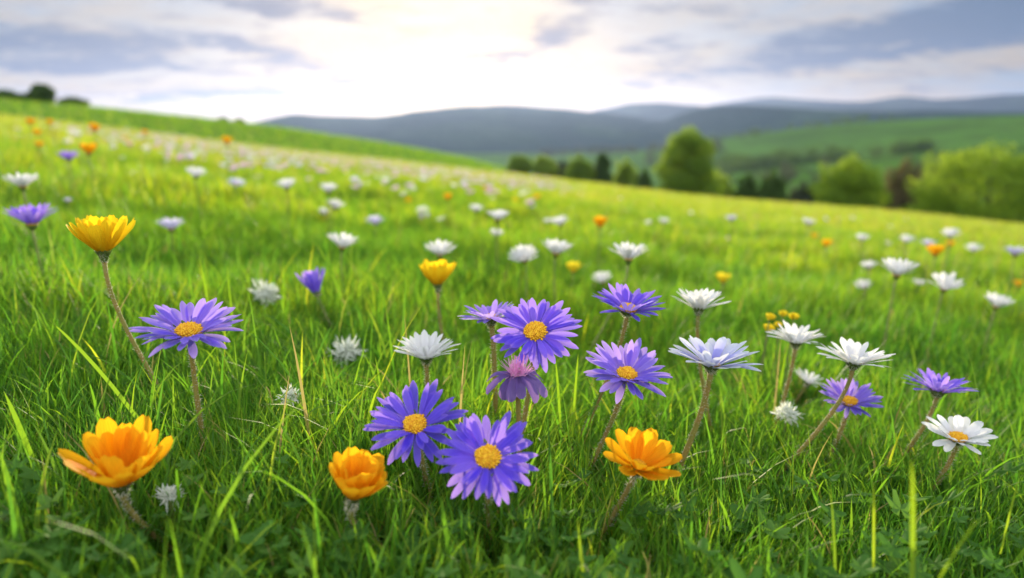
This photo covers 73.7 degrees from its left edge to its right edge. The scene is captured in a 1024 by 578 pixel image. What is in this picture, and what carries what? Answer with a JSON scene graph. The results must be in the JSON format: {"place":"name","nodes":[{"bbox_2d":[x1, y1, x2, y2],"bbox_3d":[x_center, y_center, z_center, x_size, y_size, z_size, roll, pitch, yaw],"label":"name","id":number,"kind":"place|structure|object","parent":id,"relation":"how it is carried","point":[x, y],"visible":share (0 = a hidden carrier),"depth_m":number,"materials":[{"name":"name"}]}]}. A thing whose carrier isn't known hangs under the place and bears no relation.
{"place":"outdoors","nodes":[
{"label":"outdoors","id":0,"kind":"place"},
{"bbox_2d":[252,105,661,152],"bbox_3d":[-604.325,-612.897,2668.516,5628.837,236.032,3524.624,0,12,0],"label":"hills","id":1,"kind":"structure","parent":0,"point":[493,129],"depth_m":2115.36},
{"bbox_2d":[0,97,1023,577],"bbox_3d":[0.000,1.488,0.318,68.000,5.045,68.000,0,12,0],"label":"meadow","id":2,"kind":"structure","parent":0,"point":[608,332],"depth_m":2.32,"materials":[{"name":"plant"}]},
{"bbox_2d":[2,172,38,246],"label":"white daisy","id":3,"kind":"object","parent":2,"relation":"on","point":[23,181],"visible":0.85,"depth_m":1.22,"materials":[{"name":"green plant"}]},
{"bbox_2d":[2,203,57,286],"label":"lilac daisy","id":4,"kind":"object","parent":2,"relation":"on","point":[30,215],"visible":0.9,"depth_m":0.99,"materials":[{"name":"purple plant"}]},
{"bbox_2d":[25,118,35,147],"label":"orange flower","id":5,"kind":"object","parent":2,"relation":"on","point":[30,121],"visible":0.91,"depth_m":3.73,"materials":[{"name":"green plant"}]},
{"bbox_2d":[56,150,78,193],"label":"lilac daisy","id":6,"kind":"object","parent":2,"relation":"on","point":[67,156],"visible":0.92,"depth_m":2.02,"materials":[{"name":"purple plant"}]},
{"bbox_2d":[79,142,97,203],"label":"orange flower","id":7,"kind":"object","parent":2,"relation":"on","point":[89,148],"visible":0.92,"depth_m":1.94,"materials":[{"name":"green plant"}]},
{"bbox_2d":[88,123,102,167],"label":"orange flower","id":8,"kind":"object","parent":2,"relation":"on","point":[94,127],"visible":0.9,"depth_m":2.99,"materials":[{"name":"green plant"}]},
{"bbox_2d":[57,415,172,551],"bbox_3d":[-0.242,0.145,0.443,0.053,0.122,0.071,10,15,38],"label":"orange cup flower","id":9,"kind":"object","parent":2,"relation":"on","point":[123,456],"visible":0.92,"depth_m":0.44,"materials":[{"name":"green plant"}]},
{"bbox_2d":[66,215,164,400],"bbox_3d":[-0.362,0.038,0.645,0.079,0.218,0.054,0,12,0],"label":"orange cup flower","id":10,"kind":"object","parent":2,"relation":"on","point":[102,237],"visible":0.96,"depth_m":0.62,"materials":[{"name":"orange plant"}]},
{"bbox_2d":[155,483,185,541],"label":"withered tuft","id":11,"kind":"object","parent":2,"relation":"on","point":[171,492],"visible":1,"depth_m":0.46,"materials":[{"name":"white plant"}]},
{"bbox_2d":[156,217,184,256],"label":"lilac daisy","id":12,"kind":"object","parent":2,"relation":"on","point":[169,225],"visible":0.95,"depth_m":1.45,"materials":[{"name":"white plant"}]},
{"bbox_2d":[128,298,243,453],"bbox_3d":[-0.247,0.095,0.537,0.079,0.168,0.080,0,12,0],"label":"purple daisy","id":13,"kind":"object","parent":2,"relation":"on","point":[189,324],"visible":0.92,"depth_m":0.53,"materials":[{"name":"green plant"}]},
{"bbox_2d":[186,166,206,222],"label":"white daisy","id":14,"kind":"object","parent":2,"relation":"on","point":[196,173],"visible":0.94,"depth_m":1.85,"materials":[{"name":"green plant"}]},
{"bbox_2d":[221,136,233,181],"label":"orange flower","id":15,"kind":"object","parent":2,"relation":"on","point":[226,140],"visible":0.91,"depth_m":3.17,"materials":[{"name":"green plant"}]},
{"bbox_2d":[227,178,245,203],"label":"white daisy","id":16,"kind":"object","parent":2,"relation":"on","point":[235,182],"visible":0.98,"depth_m":2.78,"materials":[{"name":"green plant"}]},
{"bbox_2d":[246,279,282,310],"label":"withered tuft","id":17,"kind":"object","parent":2,"relation":"on","point":[265,292],"visible":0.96,"depth_m":1.04,"materials":[{"name":"white plant"}]},
{"bbox_2d":[274,178,294,249],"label":"white daisy","id":18,"kind":"object","parent":2,"relation":"on","point":[287,184],"visible":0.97,"depth_m":1.78,"materials":[{"name":"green plant"}]},
{"bbox_2d":[275,385,300,415],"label":"withered tuft","id":19,"kind":"object","parent":2,"relation":"on","point":[290,392],"visible":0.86,"depth_m":0.62,"materials":[{"name":"white plant"}]},
{"bbox_2d":[15,120,581,194],"bbox_3d":[-3.738,-2.290,11.726,10.156,1.280,12.797,0,12,0],"label":"flower drift","id":20,"kind":"object","parent":2,"relation":"on","point":[285,155],"visible":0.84,"depth_m":8.68,"materials":[{"name":"white plant"}]},
{"bbox_2d":[295,266,333,328],"bbox_3d":[-0.277,0.033,0.993,0.068,0.134,0.042,-4,13,-19],"label":"daisy bud","id":21,"kind":"object","parent":2,"relation":"on","point":[311,281],"visible":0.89,"depth_m":0.97,"materials":[{"name":"purple plant"}]},
{"bbox_2d":[319,183,337,239],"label":"white daisy","id":22,"kind":"object","parent":2,"relation":"on","point":[327,188],"visible":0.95,"depth_m":1.86,"materials":[{"name":"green plant"}]},
{"bbox_2d":[326,199,344,234],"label":"white daisy","id":23,"kind":"object","parent":2,"relation":"on","point":[335,204],"visible":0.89,"depth_m":1.85,"materials":[{"name":"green plant"}]},
{"bbox_2d":[327,232,357,292],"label":"white daisy","id":24,"kind":"object","parent":2,"relation":"on","point":[344,241],"visible":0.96,"depth_m":1.15,"materials":[{"name":"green plant"}]},
{"bbox_2d":[325,334,367,366],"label":"withered tuft","id":25,"kind":"object","parent":2,"relation":"on","point":[344,350],"visible":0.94,"depth_m":0.83,"materials":[{"name":"white plant"}]},
{"bbox_2d":[328,446,418,565],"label":"orange cup flower","id":26,"kind":"object","parent":2,"relation":"on","point":[357,474],"visible":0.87,"depth_m":0.44,"materials":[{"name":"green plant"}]},
{"bbox_2d":[365,215,384,244],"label":"lilac daisy","id":27,"kind":"object","parent":2,"relation":"on","point":[375,219],"visible":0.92,"depth_m":1.89,"materials":[{"name":"white plant"}]},
{"bbox_2d":[363,379,467,503],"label":"purple daisy","id":28,"kind":"object","parent":2,"relation":"on","point":[395,413],"visible":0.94,"depth_m":0.50,"materials":[{"name":"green plant"}]},
{"bbox_2d":[394,330,460,409],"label":"white daisy","id":29,"kind":"object","parent":2,"relation":"on","point":[424,347],"visible":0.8,"depth_m":0.63,"materials":[{"name":"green plant"}]},
{"bbox_2d":[419,259,456,363],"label":"orange cup flower","id":30,"kind":"object","parent":2,"relation":"on","point":[437,273],"visible":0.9,"depth_m":0.86,"materials":[{"name":"orange plant"}]},
{"bbox_2d":[424,238,456,304],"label":"white daisy","id":31,"kind":"object","parent":2,"relation":"on","point":[439,250],"visible":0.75,"depth_m":1.20,"materials":[{"name":"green plant"}]},
{"bbox_2d":[469,204,483,227],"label":"white daisy","id":32,"kind":"object","parent":2,"relation":"on","point":[476,208],"visible":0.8,"depth_m":2.19,"materials":[{"name":"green plant"}]},
{"bbox_2d":[459,299,513,420],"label":"purple daisy","id":33,"kind":"object","parent":2,"relation":"on","point":[484,314],"visible":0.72,"depth_m":0.64,"materials":[{"name":"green plant"}]},
{"bbox_2d":[436,410,538,556],"bbox_3d":[-0.016,0.153,0.466,0.069,0.132,0.058,0,12,0],"label":"purple daisy","id":34,"kind":"object","parent":2,"relation":"on","point":[481,459],"visible":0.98,"depth_m":0.46,"materials":[{"name":"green plant"}]},
{"bbox_2d":[489,228,502,248],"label":"white daisy","id":35,"kind":"object","parent":2,"relation":"on","point":[494,231],"visible":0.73,"depth_m":1.90,"materials":[{"name":"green plant"}]},
{"bbox_2d":[487,209,508,281],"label":"white daisy","id":36,"kind":"object","parent":2,"relation":"on","point":[498,215],"visible":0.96,"depth_m":1.54,"materials":[{"name":"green plant"}]},
{"bbox_2d":[0,445,1023,577],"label":"ground cover","id":37,"kind":"object","parent":2,"relation":"on","point":[862,566],"visible":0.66,"depth_m":0.44,"materials":[{"name":"green plant"}]},
{"bbox_2d":[486,354,547,495],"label":"withered flower","id":38,"kind":"object","parent":2,"relation":"on","point":[516,383],"visible":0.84,"depth_m":0.53,"materials":[{"name":"purple plant"}]},
{"bbox_2d":[508,244,538,302],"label":"white daisy","id":39,"kind":"object","parent":2,"relation":"on","point":[523,254],"visible":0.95,"depth_m":1.19,"materials":[{"name":"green plant"}]},
{"bbox_2d":[490,298,581,433],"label":"purple daisy","id":40,"kind":"object","parent":2,"relation":"on","point":[541,328],"visible":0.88,"depth_m":0.56,"materials":[{"name":"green plant"}]},
{"bbox_2d":[541,238,572,303],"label":"white daisy","id":41,"kind":"object","parent":2,"relation":"on","point":[556,248],"visible":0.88,"depth_m":1.16,"materials":[{"name":"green plant"}]},
{"bbox_2d":[551,215,569,259],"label":"white daisy","id":42,"kind":"object","parent":2,"relation":"on","point":[559,221],"visible":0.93,"depth_m":1.78,"materials":[{"name":"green plant"}]},
{"bbox_2d":[566,261,583,283],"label":"flower","id":43,"kind":"object","parent":2,"relation":"on","point":[572,266],"visible":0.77,"depth_m":1.48,"materials":[{"name":"yellow plant"}]},
{"bbox_2d":[593,216,607,268],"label":"orange flower","id":44,"kind":"object","parent":2,"relation":"on","point":[599,221],"visible":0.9,"depth_m":1.74,"materials":[{"name":"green plant"}]},
{"bbox_2d":[592,271,610,295],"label":"white daisy","id":45,"kind":"object","parent":2,"relation":"on","point":[602,278],"visible":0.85,"depth_m":1.51,"materials":[{"name":"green plant"}]},
{"bbox_2d":[581,241,647,365],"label":"white daisy","id":46,"kind":"object","parent":2,"relation":"on","point":[627,251],"visible":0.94,"depth_m":1.00,"materials":[{"name":"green plant"}]},
{"bbox_2d":[576,282,665,451],"bbox_3d":[0.100,0.096,0.651,0.088,0.203,0.069,11,16,42],"label":"purple daisy","id":47,"kind":"object","parent":2,"relation":"on","point":[625,301],"visible":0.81,"depth_m":0.63,"materials":[{"name":"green plant"}]},
{"bbox_2d":[579,338,671,486],"bbox_3d":[0.095,0.128,0.578,0.074,0.164,0.074,-7,14,-29],"label":"purple daisy","id":48,"kind":"object","parent":2,"relation":"on","point":[630,364],"visible":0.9,"depth_m":0.57,"materials":[{"name":"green plant"}]},
{"bbox_2d":[601,427,682,533],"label":"orange cup flower","id":49,"kind":"object","parent":2,"relation":"on","point":[636,453],"visible":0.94,"depth_m":0.49,"materials":[{"name":"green plant"}]},
{"bbox_2d":[673,287,730,438],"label":"white daisy","id":50,"kind":"object","parent":2,"relation":"on","point":[700,300],"visible":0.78,"depth_m":0.71,"materials":[{"name":"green plant"}]},
{"bbox_2d":[668,335,763,485],"bbox_3d":[0.173,0.130,0.597,0.076,0.177,0.078,-11,16,-41],"label":"white daisy","id":51,"kind":"object","parent":2,"relation":"on","point":[713,355],"visible":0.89,"depth_m":0.59,"materials":[{"name":"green plant"}]},
{"bbox_2d":[715,272,730,296],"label":"orange flower","id":52,"kind":"object","parent":2,"relation":"on","point":[722,277],"visible":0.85,"depth_m":1.60,"materials":[{"name":"yellow plant"}]},
{"bbox_2d":[725,215,736,256],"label":"lilac daisy","id":53,"kind":"object","parent":2,"relation":"on","point":[731,218],"visible":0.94,"depth_m":2.78,"materials":[{"name":"white plant"}]},
{"bbox_2d":[756,313,775,387],"bbox_3d":[0.323,0.105,0.877,0.013,0.154,0.022,-5,13,-22],"label":"yellow blossom","id":54,"kind":"object","parent":2,"relation":"on","point":[770,316],"visible":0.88,"depth_m":0.86,"materials":[{"name":"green plant"}]},
{"bbox_2d":[759,324,774,389],"bbox_3d":[0.332,0.111,0.902,0.019,0.134,0.014,10,16,40],"label":"yellow blossom","id":55,"kind":"object","parent":2,"relation":"on","point":[771,327],"visible":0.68,"depth_m":0.89,"materials":[{"name":"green plant"}]},
{"bbox_2d":[774,321,782,392],"bbox_3d":[0.351,0.110,0.904,0.020,0.138,0.010,-8,15,-34],"label":"yellow blossom","id":56,"kind":"object","parent":2,"relation":"on","point":[777,324],"visible":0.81,"depth_m":0.90,"materials":[{"name":"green plant"}]},
{"bbox_2d":[770,310,787,384],"bbox_3d":[0.361,0.100,0.935,0.021,0.145,0.010,8,14,33],"label":"yellow blossom","id":57,"kind":"object","parent":2,"relation":"on","point":[782,313],"visible":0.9,"depth_m":0.92,"materials":[{"name":"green plant"}]},
{"bbox_2d":[770,401,802,435],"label":"withered tuft","id":58,"kind":"object","parent":2,"relation":"on","point":[788,412],"visible":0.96,"depth_m":0.72,"materials":[{"name":"white plant"}]},
{"bbox_2d":[783,313,799,389],"bbox_3d":[0.353,0.106,0.875,0.011,0.157,0.018,-10,16,-39],"label":"yellow blossom","id":59,"kind":"object","parent":2,"relation":"on","point":[793,316],"visible":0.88,"depth_m":0.87,"materials":[{"name":"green plant"}]},
{"bbox_2d":[766,320,824,434],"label":"white daisy","id":60,"kind":"object","parent":2,"relation":"on","point":[795,336],"visible":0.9,"depth_m":0.73,"materials":[{"name":"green plant"}]},
{"bbox_2d":[801,217,816,263],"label":"white daisy","id":61,"kind":"object","parent":2,"relation":"on","point":[808,221],"visible":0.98,"depth_m":2.38,"materials":[{"name":"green plant"}]},
{"bbox_2d":[795,368,823,403],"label":"white daisy","id":62,"kind":"object","parent":2,"relation":"on","point":[807,380],"visible":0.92,"depth_m":0.91,"materials":[{"name":"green plant"}]},
{"bbox_2d":[821,239,832,264],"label":"orange flower","id":63,"kind":"object","parent":2,"relation":"on","point":[826,243],"visible":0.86,"depth_m":2.51,"materials":[{"name":"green plant"}]},
{"bbox_2d":[772,337,894,484],"bbox_3d":[0.298,0.130,0.655,0.108,0.168,0.067,7,14,29],"label":"white daisy","id":64,"kind":"object","parent":2,"relation":"on","point":[855,356],"visible":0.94,"depth_m":0.64,"materials":[{"name":"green plant"}]},
{"bbox_2d":[819,378,883,463],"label":"purple daisy","id":65,"kind":"object","parent":2,"relation":"on","point":[854,399],"visible":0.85,"depth_m":0.66,"materials":[{"name":"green plant"}]},
{"bbox_2d":[856,233,869,269],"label":"white daisy","id":66,"kind":"object","parent":2,"relation":"on","point":[861,237],"visible":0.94,"depth_m":2.29,"materials":[{"name":"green plant"}]},
{"bbox_2d":[854,278,872,306],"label":"white daisy","id":67,"kind":"object","parent":2,"relation":"on","point":[864,284],"visible":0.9,"depth_m":1.71,"materials":[{"name":"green plant"}]},
{"bbox_2d":[861,260,877,302],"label":"white daisy","id":68,"kind":"object","parent":2,"relation":"on","point":[869,264],"visible":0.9,"depth_m":1.71,"materials":[{"name":"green plant"}]},
{"bbox_2d":[879,257,919,363],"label":"white daisy","id":69,"kind":"object","parent":2,"relation":"on","point":[897,269],"visible":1,"depth_m":1.11,"materials":[{"name":"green plant"}]},
{"bbox_2d":[899,234,914,274],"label":"white daisy","id":70,"kind":"object","parent":2,"relation":"on","point":[906,238],"visible":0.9,"depth_m":2.28,"materials":[{"name":"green plant"}]},
{"bbox_2d":[920,239,934,288],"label":"lilac daisy","id":71,"kind":"object","parent":2,"relation":"on","point":[926,242],"visible":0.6,"depth_m":2.27,"materials":[{"name":"white plant"}]},
{"bbox_2d":[926,244,945,292],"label":"orange flower","id":72,"kind":"object","parent":2,"relation":"on","point":[935,250],"visible":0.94,"depth_m":1.81,"materials":[{"name":"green plant"}]},
{"bbox_2d":[901,368,977,461],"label":"purple daisy","id":73,"kind":"object","parent":2,"relation":"on","point":[937,386],"visible":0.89,"depth_m":0.67,"materials":[{"name":"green plant"}]},
{"bbox_2d":[927,272,964,357],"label":"white daisy","id":74,"kind":"object","parent":2,"relation":"on","point":[944,281],"visible":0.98,"depth_m":1.22,"materials":[{"name":"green plant"}]},
{"bbox_2d":[938,228,959,288],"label":"white daisy","id":75,"kind":"object","parent":2,"relation":"on","point":[950,233],"visible":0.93,"depth_m":2.02,"materials":[{"name":"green plant"}]},
{"bbox_2d":[921,414,997,490],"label":"white daisy","id":76,"kind":"object","parent":2,"relation":"on","point":[957,431],"visible":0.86,"depth_m":0.61,"materials":[{"name":"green plant"}]},
{"bbox_2d":[963,243,982,288],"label":"white daisy","id":77,"kind":"object","parent":2,"relation":"on","point":[973,248],"visible":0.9,"depth_m":2.25,"materials":[{"name":"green plant"}]},
{"bbox_2d":[980,292,1015,357],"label":"white daisy","id":78,"kind":"object","parent":2,"relation":"on","point":[996,301],"visible":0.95,"depth_m":1.26,"materials":[{"name":"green plant"}]},
{"bbox_2d":[1003,246,1023,306],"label":"lilac daisy","id":79,"kind":"object","parent":2,"relation":"on","point":[1016,251],"visible":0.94,"depth_m":1.81,"materials":[{"name":"white plant"}]},
{"bbox_2d":[0,100,1023,216],"bbox_3d":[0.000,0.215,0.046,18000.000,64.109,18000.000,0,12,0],"label":"valley","id":80,"kind":"structure","parent":0,"point":[953,134],"depth_m":674.27,"materials":[{"name":"green plant"}]},
{"bbox_2d":[0,88,19,99],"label":"tree","id":81,"kind":"object","parent":80,"relation":"on","point":[11,94],"visible":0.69,"depth_m":87.22,"materials":[{"name":"green plant"}]},
{"bbox_2d":[17,92,31,100],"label":"bush","id":82,"kind":"object","parent":80,"relation":"on","point":[24,96],"visible":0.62,"depth_m":88.26,"materials":[{"name":"green plant"}]},
{"bbox_2d":[27,83,56,103],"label":"tree","id":83,"kind":"object","parent":80,"relation":"on","point":[42,92],"visible":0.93,"depth_m":89.14,"materials":[{"name":"green plant"}]},
{"bbox_2d":[57,96,90,105],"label":"bush","id":84,"kind":"object","parent":80,"relation":"on","point":[67,100],"visible":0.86,"depth_m":90.92,"materials":[{"name":"green plant"}]},
{"bbox_2d":[505,154,533,174],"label":"tree","id":85,"kind":"object","parent":80,"relation":"on","point":[519,163],"visible":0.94,"depth_m":101.91,"materials":[{"name":"green plant"}]},
{"bbox_2d":[532,154,558,177],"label":"tree","id":86,"kind":"object","parent":80,"relation":"on","point":[543,165],"visible":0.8,"depth_m":97.16,"materials":[{"name":"green plant"}]},
{"bbox_2d":[555,160,568,177],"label":"tree","id":87,"kind":"object","parent":80,"relation":"on","point":[562,165],"visible":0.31,"depth_m":121.59,"materials":[{"name":"green plant"}]},
{"bbox_2d":[562,154,596,181],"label":"tree","id":88,"kind":"object","parent":80,"relation":"on","point":[579,168],"visible":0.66,"depth_m":92.03,"materials":[{"name":"green plant"}]},
{"bbox_2d":[594,151,612,184],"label":"tree","id":89,"kind":"object","parent":80,"relation":"on","point":[603,164],"visible":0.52,"depth_m":93.04,"materials":[{"name":"green plant"}]},
{"bbox_2d":[519,138,724,166],"bbox_3d":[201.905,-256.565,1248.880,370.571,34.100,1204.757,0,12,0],"label":"woods","id":90,"kind":"object","parent":80,"relation":"on","point":[632,150],"visible":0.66,"depth_m":1121.36,"materials":[{"name":"plant"}]},
{"bbox_2d":[613,157,636,187],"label":"tree","id":91,"kind":"object","parent":80,"relation":"on","point":[625,175],"visible":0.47,"depth_m":96.28,"materials":[{"name":"green plant"}]},
{"bbox_2d":[635,168,653,189],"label":"bush","id":92,"kind":"object","parent":80,"relation":"on","point":[644,180],"visible":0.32,"depth_m":81.07,"materials":[{"name":"green plant"}]},
{"bbox_2d":[652,125,723,196],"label":"tree","id":93,"kind":"object","parent":80,"relation":"on","point":[688,158],"visible":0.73,"depth_m":72.79,"materials":[{"name":"green plant"}]},
{"bbox_2d":[706,173,735,197],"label":"bush","id":94,"kind":"object","parent":80,"relation":"on","point":[728,190],"visible":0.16,"depth_m":85.90,"materials":[{"name":"green plant"}]},
{"bbox_2d":[733,170,758,199],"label":"tree","id":95,"kind":"object","parent":80,"relation":"on","point":[748,187],"visible":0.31,"depth_m":66.89,"materials":[{"name":"green plant"}]},
{"bbox_2d":[756,167,789,202],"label":"tree","id":96,"kind":"object","parent":80,"relation":"on","point":[771,187],"visible":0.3,"depth_m":64.14,"materials":[{"name":"green plant"}]},
{"bbox_2d":[787,180,815,203],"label":"bush","id":97,"kind":"object","parent":80,"relation":"on","point":[797,195],"visible":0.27,"depth_m":79.76,"materials":[{"name":"green plant"}]},
{"bbox_2d":[706,114,908,140],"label":"woods","id":98,"kind":"object","parent":80,"relation":"on","point":[755,131],"visible":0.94,"depth_m":877.30,"materials":[{"name":"green plant"}]},
{"bbox_2d":[715,135,937,173],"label":"woods","id":99,"kind":"object","parent":80,"relation":"on","point":[738,164],"visible":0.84,"depth_m":529.30,"materials":[{"name":"green plant"}]},
{"bbox_2d":[807,152,892,208],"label":"bush","id":100,"kind":"object","parent":80,"relation":"on","point":[850,183],"visible":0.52,"depth_m":49.94,"materials":[{"name":"green plant"}]},
{"bbox_2d":[719,144,981,185],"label":"woods","id":101,"kind":"object","parent":80,"relation":"on","point":[788,172],"visible":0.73,"depth_m":325.02,"materials":[{"name":"plant"}]},
{"bbox_2d":[880,156,930,211],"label":"tree","id":102,"kind":"object","parent":80,"relation":"on","point":[896,187],"visible":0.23,"depth_m":59.45,"materials":[{"name":"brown plant"}]},
{"bbox_2d":[915,162,949,212],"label":"tree","id":103,"kind":"object","parent":80,"relation":"on","point":[934,172],"visible":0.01,"depth_m":66.99,"materials":[{"name":"green plant"}]},
{"bbox_2d":[896,138,1023,223],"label":"bush","id":104,"kind":"object","parent":80,"relation":"on","point":[936,195],"visible":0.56,"depth_m":38.16,"materials":[{"name":"green plant"}]},
{"bbox_2d":[0,0,1023,122],"label":"sky","id":105,"kind":"structure","parent":0,"point":[249,60],"materials":[{"name":"white"}]},
{"bbox_2d":[590,103,707,120],"bbox_3d":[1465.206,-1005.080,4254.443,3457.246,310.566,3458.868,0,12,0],"label":"hills","id":106,"kind":"structure","parent":0,"point":[660,111],"depth_m":3904.18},
{"bbox_2d":[595,105,1023,150],"bbox_3d":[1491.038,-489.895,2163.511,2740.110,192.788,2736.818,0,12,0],"label":"hills","id":107,"kind":"structure","parent":0,"point":[719,121],"depth_m":1878.24,"materials":[{"name":"green plant"}]},
{"bbox_2d":[704,94,1023,112],"bbox_3d":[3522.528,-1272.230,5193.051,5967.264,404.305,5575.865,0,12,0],"label":"hills","id":108,"kind":"structure","parent":0,"point":[1007,103],"depth_m":4758.03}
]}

